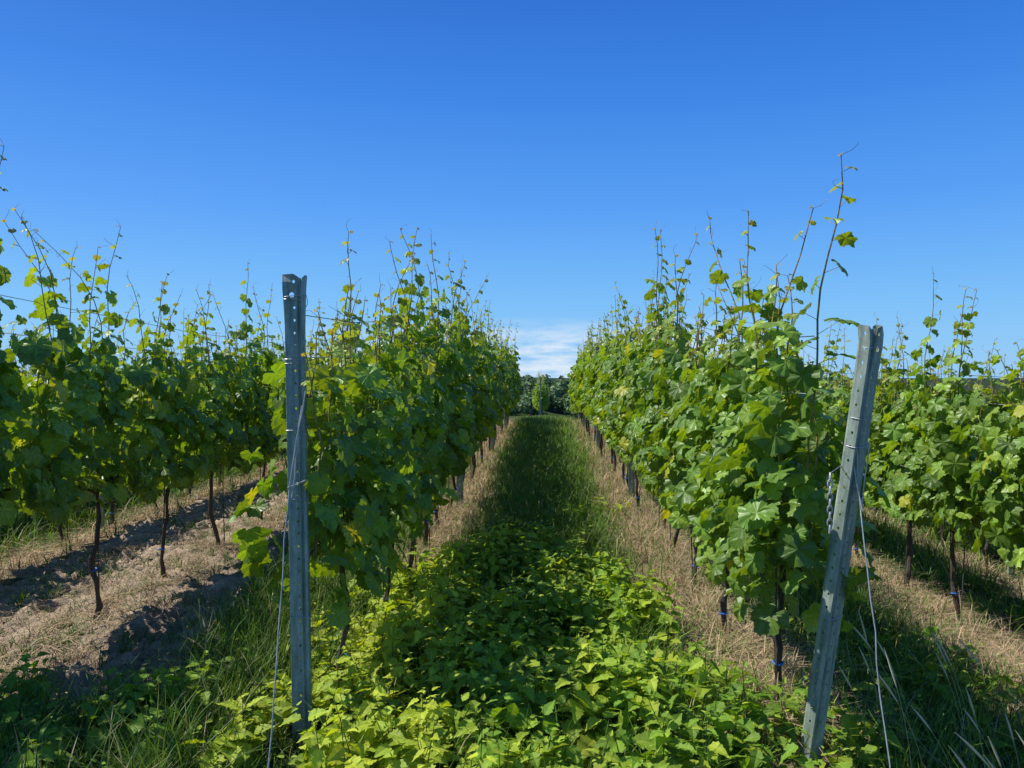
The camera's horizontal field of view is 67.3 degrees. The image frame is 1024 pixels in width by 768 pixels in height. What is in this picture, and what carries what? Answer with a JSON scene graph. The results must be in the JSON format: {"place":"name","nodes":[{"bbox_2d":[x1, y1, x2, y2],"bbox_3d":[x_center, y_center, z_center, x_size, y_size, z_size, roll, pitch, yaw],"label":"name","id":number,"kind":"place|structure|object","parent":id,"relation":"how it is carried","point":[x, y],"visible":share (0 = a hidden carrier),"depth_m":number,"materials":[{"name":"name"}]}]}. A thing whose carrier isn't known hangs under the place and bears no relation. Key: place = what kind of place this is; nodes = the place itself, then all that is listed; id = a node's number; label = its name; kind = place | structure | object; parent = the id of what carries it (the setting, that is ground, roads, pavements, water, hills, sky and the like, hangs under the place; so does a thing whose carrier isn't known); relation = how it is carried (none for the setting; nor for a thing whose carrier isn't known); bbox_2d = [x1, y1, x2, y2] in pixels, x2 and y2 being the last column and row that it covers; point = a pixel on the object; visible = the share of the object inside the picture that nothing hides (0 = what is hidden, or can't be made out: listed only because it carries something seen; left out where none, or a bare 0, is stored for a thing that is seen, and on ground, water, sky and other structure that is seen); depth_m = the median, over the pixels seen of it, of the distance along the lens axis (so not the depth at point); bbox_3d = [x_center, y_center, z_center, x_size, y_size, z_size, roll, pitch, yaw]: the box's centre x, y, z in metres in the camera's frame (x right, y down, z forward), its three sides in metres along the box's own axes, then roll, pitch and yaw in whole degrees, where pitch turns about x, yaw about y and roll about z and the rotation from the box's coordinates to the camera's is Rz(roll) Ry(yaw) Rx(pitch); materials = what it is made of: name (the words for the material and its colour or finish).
{"place":"outdoors","nodes":[
{"label":"outdoors","id":0,"kind":"place"},
{"bbox_2d":[0,413,1023,767],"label":"grass","id":1,"kind":"structure","parent":0,"point":[538,459],"depth_m":4.31,"materials":[{"name":"green plant"}]},
{"bbox_2d":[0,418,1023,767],"bbox_3d":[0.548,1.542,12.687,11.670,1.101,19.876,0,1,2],"label":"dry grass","id":2,"kind":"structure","parent":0,"point":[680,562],"depth_m":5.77,"materials":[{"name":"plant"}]},
{"bbox_2d":[0,377,1023,767],"bbox_3d":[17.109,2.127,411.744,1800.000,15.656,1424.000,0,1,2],"label":"ground","id":3,"kind":"structure","parent":0,"point":[134,533],"depth_m":5.77,"materials":[{"name":"brown soil"}]},
{"bbox_2d":[98,404,104,531],"bbox_3d":[-4.609,0.765,8.619,0.072,2.050,0.037,1,2,10],"label":"metal post","id":4,"kind":"object","parent":3,"relation":"on","point":[102,510],"visible":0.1,"depth_m":8.62,"materials":[{"name":"metal"}]},
{"bbox_2d":[15,329,210,389],"bbox_3d":[-8.467,0.417,12.891,0.895,2.811,18.638,0,1,2],"label":"grapevine row","id":5,"kind":"object","parent":3,"relation":"on","point":[32,371],"visible":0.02,"depth_m":13.63,"materials":[{"name":"green plant"}]},
{"bbox_2d":[7,324,283,495],"bbox_3d":[-6.475,0.430,12.850,0.925,2.788,18.721,0,1,2],"label":"grapevine row","id":6,"kind":"object","parent":3,"relation":"on","point":[26,370],"depth_m":10.35,"materials":[{"name":"green plant"}]},
{"bbox_2d":[0,310,361,546],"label":"grapevine row","id":7,"kind":"object","parent":3,"relation":"on","point":[131,392],"visible":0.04,"depth_m":9.07,"materials":[{"name":"green plant"}]},
{"bbox_2d":[0,138,420,620],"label":"grapevine row","id":8,"kind":"object","parent":3,"relation":"on","point":[226,425],"visible":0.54,"depth_m":5.16,"materials":[{"name":"green plant"}]},
{"bbox_2d":[282,274,312,740],"bbox_3d":[-0.862,0.551,3.130,0.104,1.988,0.063,-1,1,-2],"label":"metal post","id":9,"kind":"object","parent":3,"relation":"on","point":[297,288],"visible":0.88,"depth_m":3.11,"materials":[{"name":"metal"}]},
{"bbox_2d":[267,391,305,767],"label":"guy wire","id":10,"kind":"object","parent":9,"relation":"attached to","point":[296,445],"visible":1,"depth_m":2.93,"materials":[{"name":"metal"}]},
{"bbox_2d":[227,219,521,681],"bbox_3d":[-0.475,-0.106,12.208,0.901,2.924,18.445,0,1,2],"label":"grapevine row","id":11,"kind":"object","parent":3,"relation":"on","point":[439,405],"visible":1,"depth_m":3.79,"materials":[{"name":"green plant"}]},
{"bbox_2d":[456,331,463,506],"bbox_3d":[-0.564,0.449,8.368,0.072,2.050,0.037,0,0,5],"label":"metal post","id":12,"kind":"object","parent":3,"relation":"on","point":[459,484],"visible":0.18,"depth_m":8.36,"materials":[{"name":"metal"}]},
{"bbox_2d":[490,346,494,451],"bbox_3d":[-0.342,0.359,13.494,0.073,2.050,0.038,0,1,1],"label":"metal post","id":13,"kind":"object","parent":3,"relation":"on","point":[492,442],"visible":0.13,"depth_m":13.49,"materials":[{"name":"metal"}]},
{"bbox_2d":[504,411,506,428],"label":"metal post","id":14,"kind":"object","parent":3,"relation":"on","point":[505,421],"visible":0.13,"depth_m":18.64,"materials":[{"name":"metal"}]},
{"bbox_2d":[0,494,1023,767],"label":"stinging nettles","id":15,"kind":"object","parent":3,"relation":"on","point":[612,688],"visible":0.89,"depth_m":3.19,"materials":[{"name":"green plant"}]},
{"bbox_2d":[540,377,540,415],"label":"metal post","id":16,"kind":"object","parent":3,"relation":"on","point":[540,396],"visible":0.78,"depth_m":33.49,"materials":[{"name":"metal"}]},
{"bbox_2d":[532,374,550,416],"bbox_3d":[1.525,0.760,39.677,0.882,3.082,12.627,0,1,2],"label":"tree","id":17,"kind":"object","parent":3,"relation":"on","point":[545,395],"visible":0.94,"depth_m":33.89,"materials":[{"name":"green plant"}]},
{"bbox_2d":[569,397,582,420],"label":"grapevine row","id":18,"kind":"object","parent":3,"relation":"on","point":[572,408],"visible":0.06,"depth_m":41.84,"materials":[{"name":"green plant"}]},
{"bbox_2d":[583,353,585,427],"bbox_3d":[1.778,0.269,18.918,0.072,2.050,0.038,0,1,9],"label":"metal post","id":19,"kind":"object","parent":3,"relation":"on","point":[584,422],"visible":0.16,"depth_m":18.91,"materials":[{"name":"metal"}]},
{"bbox_2d":[595,347,599,448],"bbox_3d":[1.538,0.359,13.782,0.072,2.050,0.037,-1,1,-4],"label":"metal post","id":20,"kind":"object","parent":3,"relation":"on","point":[597,431],"visible":0.27,"depth_m":13.77,"materials":[{"name":"metal"}]},
{"bbox_2d":[628,332,634,500],"bbox_3d":[1.348,0.448,8.636,0.073,2.050,0.038,0,1,5],"label":"metal post","id":21,"kind":"object","parent":3,"relation":"on","point":[631,480],"visible":0.17,"depth_m":8.62,"materials":[{"name":"metal"}]},
{"bbox_2d":[510,374,894,417],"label":"distant woodland","id":22,"kind":"object","parent":3,"relation":"on","point":[558,389],"visible":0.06,"depth_m":311.03,"materials":[{"name":"green plant"}]},
{"bbox_2d":[567,145,890,704],"bbox_3d":[1.518,-0.089,12.081,0.885,2.918,18.944,0,1,2],"label":"grapevine row","id":23,"kind":"object","parent":3,"relation":"on","point":[739,448],"visible":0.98,"depth_m":3.47,"materials":[{"name":"green plant"}]},
{"bbox_2d":[799,325,883,760],"bbox_3d":[1.203,0.746,2.862,0.085,1.938,0.074,-1,10,-34],"label":"metal post","id":24,"kind":"object","parent":3,"relation":"on","point":[869,356],"visible":0.96,"depth_m":2.81,"materials":[{"name":"metal"}]},
{"bbox_2d":[827,465,840,533],"bbox_3d":[1.152,0.408,2.731,0.020,0.226,0.188,1,1,37],"label":"chain","id":25,"kind":"object","parent":24,"relation":"attached to","point":[830,505],"visible":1,"depth_m":2.66,"materials":[{"name":"metal"}]},
{"bbox_2d":[853,418,890,767],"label":"guy wire","id":26,"kind":"object","parent":24,"relation":"attached to","point":[858,490],"visible":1,"depth_m":2.71,"materials":[{"name":"metal"}]},
{"bbox_2d":[715,269,1023,626],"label":"grapevine row","id":27,"kind":"object","parent":3,"relation":"on","point":[935,449],"visible":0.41,"depth_m":5.52,"materials":[{"name":"green plant"}]},
{"bbox_2d":[807,338,1022,569],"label":"grapevine row","id":28,"kind":"object","parent":3,"relation":"on","point":[985,405],"visible":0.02,"depth_m":9.21,"materials":[{"name":"green plant"}]},
{"bbox_2d":[839,610,1023,767],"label":"seeding grass","id":29,"kind":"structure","parent":3,"relation":"on","point":[926,724],"depth_m":2.96,"materials":[{"name":"plant"}]},
{"bbox_2d":[1007,565,1014,582],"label":"metal post","id":30,"kind":"object","parent":3,"relation":"on","point":[1012,570],"visible":0.05,"depth_m":8.22,"materials":[{"name":"metal"}]},
{"bbox_2d":[0,0,1023,377],"label":"sky","id":31,"kind":"structure","parent":0,"point":[541,146],"materials":[{"name":"blue"}]}
]}

